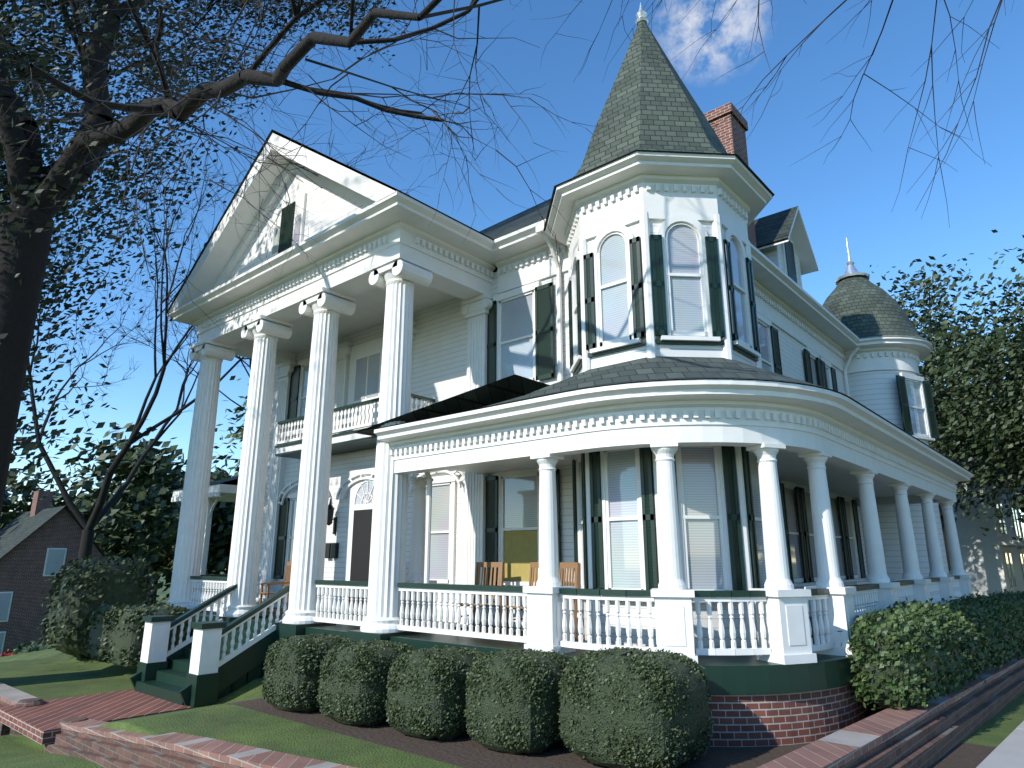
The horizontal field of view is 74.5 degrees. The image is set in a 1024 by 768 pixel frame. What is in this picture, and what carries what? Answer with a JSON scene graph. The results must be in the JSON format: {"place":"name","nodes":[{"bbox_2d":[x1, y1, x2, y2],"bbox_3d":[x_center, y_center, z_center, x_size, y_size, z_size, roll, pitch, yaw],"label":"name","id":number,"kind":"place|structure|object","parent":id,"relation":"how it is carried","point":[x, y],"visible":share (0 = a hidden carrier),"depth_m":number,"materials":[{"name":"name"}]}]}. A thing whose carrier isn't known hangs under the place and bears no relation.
{"place":"outdoors","nodes":[
{"label":"outdoors","id":0,"kind":"place"},
{"bbox_2d":[105,259,251,409],"bbox_3d":[-13.117,3.507,42.719,16.488,24.483,21.099,-3,-15,10],"label":"bare tree","id":1,"kind":"object","parent":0,"point":[124,332],"depth_m":37.47,"materials":[{"name":"plant"}]},
{"bbox_2d":[0,572,1023,767],"bbox_3d":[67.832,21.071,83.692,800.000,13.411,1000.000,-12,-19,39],"label":"ground","id":2,"kind":"structure","parent":0,"point":[248,714],"depth_m":8.25,"materials":[{"name":"green plant"}]},
{"bbox_2d":[0,651,12,656],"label":"red azalea","id":3,"kind":"object","parent":2,"relation":"on","point":[6,654],"visible":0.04,"depth_m":25.45,"materials":[{"name":"red"}]},
{"bbox_2d":[4,638,54,654],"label":"neighbour shrub","id":4,"kind":"object","parent":2,"relation":"on","point":[36,646],"visible":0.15,"depth_m":27.79,"materials":[{"name":"green plant"}]},
{"bbox_2d":[0,491,107,655],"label":"neighboring house","id":5,"kind":"structure","parent":2,"relation":"on","point":[40,539],"depth_m":38.88,"materials":[{"name":"red brick"}]},
{"bbox_2d":[36,554,161,658],"bbox_3d":[-9.934,5.330,16.281,2.400,2.391,2.441,-12,-19,39],"label":"yard shrub","id":6,"kind":"object","parent":2,"relation":"on","point":[83,591],"visible":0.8,"depth_m":15.58,"materials":[{"name":"green plant"}]},
{"bbox_2d":[85,600,161,663],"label":"boxwood hedge","id":7,"kind":"object","parent":2,"relation":"on","point":[97,644],"visible":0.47,"depth_m":13.92,"materials":[{"name":"green plant"}]},
{"bbox_2d":[27,148,248,563],"bbox_3d":[-22.379,2.005,39.497,23.839,26.744,18.415,-12,-19,39],"label":"bare tree","id":8,"kind":"object","parent":2,"relation":"on","point":[99,512],"depth_m":37.30,"materials":[{"name":"brown plant"}]},
{"bbox_2d":[106,602,189,668],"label":"boxwood hedge","id":9,"kind":"object","parent":2,"relation":"on","point":[126,640],"visible":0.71,"depth_m":13.18,"materials":[{"name":"green plant"}]},
{"bbox_2d":[154,596,168,605],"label":"neighbour shrub","id":10,"kind":"object","parent":2,"relation":"on","point":[160,602],"visible":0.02,"depth_m":27.46,"materials":[{"name":"green plant"}]},
{"bbox_2d":[130,584,289,707],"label":"front stairs","id":11,"kind":"structure","parent":2,"relation":"on","point":[209,662],"depth_m":11.94,"materials":[{"name":"green paint"}]},
{"bbox_2d":[215,361,251,472],"bbox_3d":[-7.836,4.426,27.750,9.747,11.702,9.292,-12,-19,39],"label":"evergreen tree","id":12,"kind":"object","parent":2,"relation":"on","point":[236,435],"visible":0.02,"depth_m":27.42,"materials":[{"name":"green plant"}]},
{"bbox_2d":[0,0,583,517],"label":"oak tree","id":13,"kind":"object","parent":2,"relation":"on","point":[34,57],"depth_m":15.29,"materials":[{"name":"green plant"}]},
{"bbox_2d":[0,0,869,431],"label":"branches","id":14,"kind":"object","parent":13,"relation":"attached to","point":[216,100],"visible":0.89,"depth_m":10.73,"materials":[{"name":"brown wood"}]},
{"bbox_2d":[261,633,353,712],"bbox_3d":[-2.875,4.140,9.684,1.179,1.018,1.209,-12,-19,39],"label":"boxwood hedge","id":15,"kind":"object","parent":2,"relation":"on","point":[292,663],"visible":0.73,"depth_m":9.21,"materials":[{"name":"green plant"}]},
{"bbox_2d":[166,129,495,642],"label":"portico","id":16,"kind":"structure","parent":2,"relation":"on","point":[390,258],"depth_m":13.90,"materials":[{"name":"white paint"}]},
{"bbox_2d":[272,201,300,254],"bbox_3d":[-5.090,-3.538,15.202,1.100,1.100,0.030,-12,-19,39],"label":"gable window","id":17,"kind":"structure","parent":16,"relation":"attached to","point":[285,243],"depth_m":15.16,"materials":[{"name":"green wood"}]},
{"bbox_2d":[317,639,414,725],"bbox_3d":[-1.878,3.934,8.899,1.150,1.010,1.221,-12,-19,39],"label":"boxwood hedge","id":18,"kind":"object","parent":2,"relation":"on","point":[352,686],"visible":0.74,"depth_m":8.45,"materials":[{"name":"green plant"}]},
{"bbox_2d":[385,645,485,739],"bbox_3d":[-0.864,3.761,8.264,1.145,1.013,1.209,-12,-19,39],"label":"boxwood hedge","id":19,"kind":"object","parent":2,"relation":"on","point":[426,695],"visible":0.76,"depth_m":7.81,"materials":[{"name":"green plant"}]},
{"bbox_2d":[0,651,1023,767],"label":"walkway","id":20,"kind":"structure","parent":2,"relation":"on","point":[919,737],"depth_m":7.89,"materials":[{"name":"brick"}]},
{"bbox_2d":[0,374,1023,603],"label":"trees","id":21,"kind":"object","parent":2,"relation":"on","point":[141,517],"depth_m":64.91,"materials":[{"name":"green plant"}]},
{"bbox_2d":[171,222,859,626],"bbox_3d":[-0.754,2.836,18.901,16.982,8.100,13.614,-12,-19,39],"label":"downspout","id":22,"kind":"object","parent":2,"relation":"on","point":[221,490],"visible":0.19,"depth_m":12.79,"materials":[{"name":"white paint"}]},
{"bbox_2d":[464,646,570,754],"bbox_3d":[0.138,3.590,7.686,1.142,1.049,1.214,-12,-19,39],"label":"boxwood hedge","id":23,"kind":"object","parent":2,"relation":"on","point":[513,703],"visible":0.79,"depth_m":7.26,"materials":[{"name":"green plant"}]},
{"bbox_2d":[256,102,867,632],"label":"house","id":24,"kind":"structure","parent":2,"relation":"on","point":[798,316],"depth_m":15.45,"materials":[{"name":"white paint"}]},
{"bbox_2d":[273,214,865,601],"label":"windows","id":25,"kind":"structure","parent":24,"relation":"attached to","point":[687,295],"depth_m":10.25,"materials":[{"name":"white glass"}]},
{"bbox_2d":[543,2,774,648],"bbox_3d":[2.464,-1.704,11.427,3.683,11.600,3.683,-12,-19,39],"label":"corner turret","id":26,"kind":"object","parent":24,"relation":"on","point":[657,136],"visible":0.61,"depth_m":10.39,"materials":[{"name":"white paint"}]},
{"bbox_2d":[781,238,797,283],"bbox_3d":[7.104,-3.086,17.206,0.070,1.500,0.840,-12,-19,39],"label":"dormer window","id":27,"kind":"structure","parent":24,"relation":"on","point":[788,257],"depth_m":17.11,"materials":[{"name":"white glass"}]},
{"bbox_2d":[188,356,973,746],"bbox_3d":[1.599,3.842,16.484,15.060,4.930,13.920,-12,-19,39],"label":"porch","id":28,"kind":"object","parent":2,"relation":"on","point":[788,680],"visible":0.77,"depth_m":8.88,"materials":[{"name":"white paint"}]},
{"bbox_2d":[259,562,291,612],"bbox_3d":[-5.444,4.705,15.615,0.957,1.130,0.610,10,-18,-33],"label":"rocking chair","id":29,"kind":"object","parent":28,"relation":"on","point":[286,581],"visible":0.42,"depth_m":15.65,"materials":[{"name":"brown wood"}]},
{"bbox_2d":[348,589,367,619],"bbox_3d":[-2.779,4.173,13.581,0.610,1.130,0.957,-10,-18,34],"label":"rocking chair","id":30,"kind":"object","parent":28,"relation":"on","point":[354,603],"visible":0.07,"depth_m":13.43,"materials":[{"name":"white wood"}]},
{"bbox_2d":[274,337,464,614],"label":"balcony doors","id":31,"kind":"structure","parent":28,"relation":"on","point":[361,409],"depth_m":15.56,"materials":[{"name":"white paint"}]},
{"bbox_2d":[454,562,508,631],"bbox_3d":[-0.548,3.685,11.716,0.610,1.130,0.957,-9,-17,32],"label":"rocking chair","id":32,"kind":"object","parent":28,"relation":"on","point":[491,565],"visible":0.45,"depth_m":11.94,"materials":[{"name":"brown wood"}]},
{"bbox_2d":[499,562,538,633],"bbox_3d":[0.296,3.484,10.947,0.957,1.130,0.610,12,-19,-38],"label":"rocking chair","id":33,"kind":"object","parent":28,"relation":"on","point":[533,565],"visible":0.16,"depth_m":11.28,"materials":[{"name":"brown wood"}]},
{"bbox_2d":[520,562,584,639],"bbox_3d":[0.660,3.337,10.384,0.957,1.130,0.610,6,-16,-23],"label":"rocking chair","id":34,"kind":"object","parent":28,"relation":"on","point":[570,566],"visible":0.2,"depth_m":10.45,"materials":[{"name":"brown wood"}]},
{"bbox_2d":[557,646,713,767],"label":"boxwood hedge","id":35,"kind":"object","parent":2,"relation":"on","point":[626,707],"visible":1,"depth_m":6.64,"materials":[{"name":"green plant"}]},
{"bbox_2d":[511,0,1013,227],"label":"tree branches","id":36,"kind":"object","parent":2,"relation":"on","point":[871,55],"visible":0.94,"depth_m":11.37,"materials":[{"name":"grey"}]},
{"bbox_2d":[822,238,948,580],"bbox_3d":[10.889,1.118,20.376,3.780,12.170,3.780,-12,-19,39],"label":"round turret","id":37,"kind":"object","parent":2,"relation":"on","point":[892,343],"visible":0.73,"depth_m":19.43,"materials":[{"name":"white wood"}]},
{"bbox_2d":[896,372,939,440],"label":"window","id":38,"kind":"structure","parent":37,"relation":"attached to","point":[925,407],"depth_m":19.27,"materials":[{"name":"white wood"}]},
{"bbox_2d":[837,604,949,709],"bbox_3d":[4.927,3.480,8.644,1.054,1.249,2.280,-12,-19,39],"label":"hedge","id":39,"kind":"object","parent":2,"relation":"on","point":[895,654],"visible":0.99,"depth_m":8.06,"materials":[{"name":"green plant"}]},
{"bbox_2d":[885,597,976,696],"bbox_3d":[5.964,3.800,9.705,1.127,1.359,2.284,-12,-19,39],"label":"hedge","id":40,"kind":"object","parent":2,"relation":"on","point":[951,629],"visible":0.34,"depth_m":9.37,"materials":[{"name":"green plant"}]},
{"bbox_2d":[870,254,1023,573],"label":"magnolia tree","id":41,"kind":"object","parent":2,"relation":"on","point":[921,304],"depth_m":33.26,"materials":[{"name":"green plant"}]},
{"bbox_2d":[932,601,990,683],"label":"hedge","id":42,"kind":"object","parent":2,"relation":"on","point":[977,650],"visible":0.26,"depth_m":10.41,"materials":[{"name":"green plant"}]},
{"bbox_2d":[911,229,1023,546],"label":"magnolia tree","id":43,"kind":"object","parent":2,"relation":"on","point":[1011,413],"depth_m":28.23,"materials":[{"name":"green plant"}]},
{"bbox_2d":[941,600,1009,671],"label":"hedge","id":44,"kind":"object","parent":2,"relation":"on","point":[994,641],"visible":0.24,"depth_m":11.48,"materials":[{"name":"green plant"}]},
{"bbox_2d":[941,594,1020,665],"bbox_3d":[8.977,4.730,12.934,1.291,1.308,2.336,-12,-19,39],"label":"hedge","id":45,"kind":"object","parent":2,"relation":"on","point":[1004,621],"visible":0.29,"depth_m":12.61,"materials":[{"name":"green plant"}]},
{"bbox_2d":[952,456,1023,596],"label":"white neighbour house","id":46,"kind":"structure","parent":2,"relation":"on","point":[988,566],"depth_m":37.74,"materials":[{"name":"paint"}]},
{"bbox_2d":[964,593,1023,657],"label":"hedge","id":47,"kind":"object","parent":2,"relation":"on","point":[1016,613],"visible":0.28,"depth_m":13.59,"materials":[{"name":"green plant"}]},
{"bbox_2d":[985,595,1023,635],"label":"hedge","id":48,"kind":"object","parent":2,"relation":"on","point":[1022,606],"visible":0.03,"depth_m":14.63,"materials":[{"name":"green plant"}]},
{"bbox_2d":[988,589,1023,600],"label":"hedge","id":49,"kind":"object","parent":2,"relation":"on","point":[1011,594],"visible":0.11,"depth_m":17.16,"materials":[{"name":"green plant"}]},
{"bbox_2d":[0,0,1023,569],"label":"sky","id":50,"kind":"structure","parent":0,"point":[852,196],"materials":[{"name":"blue"}]}
]}

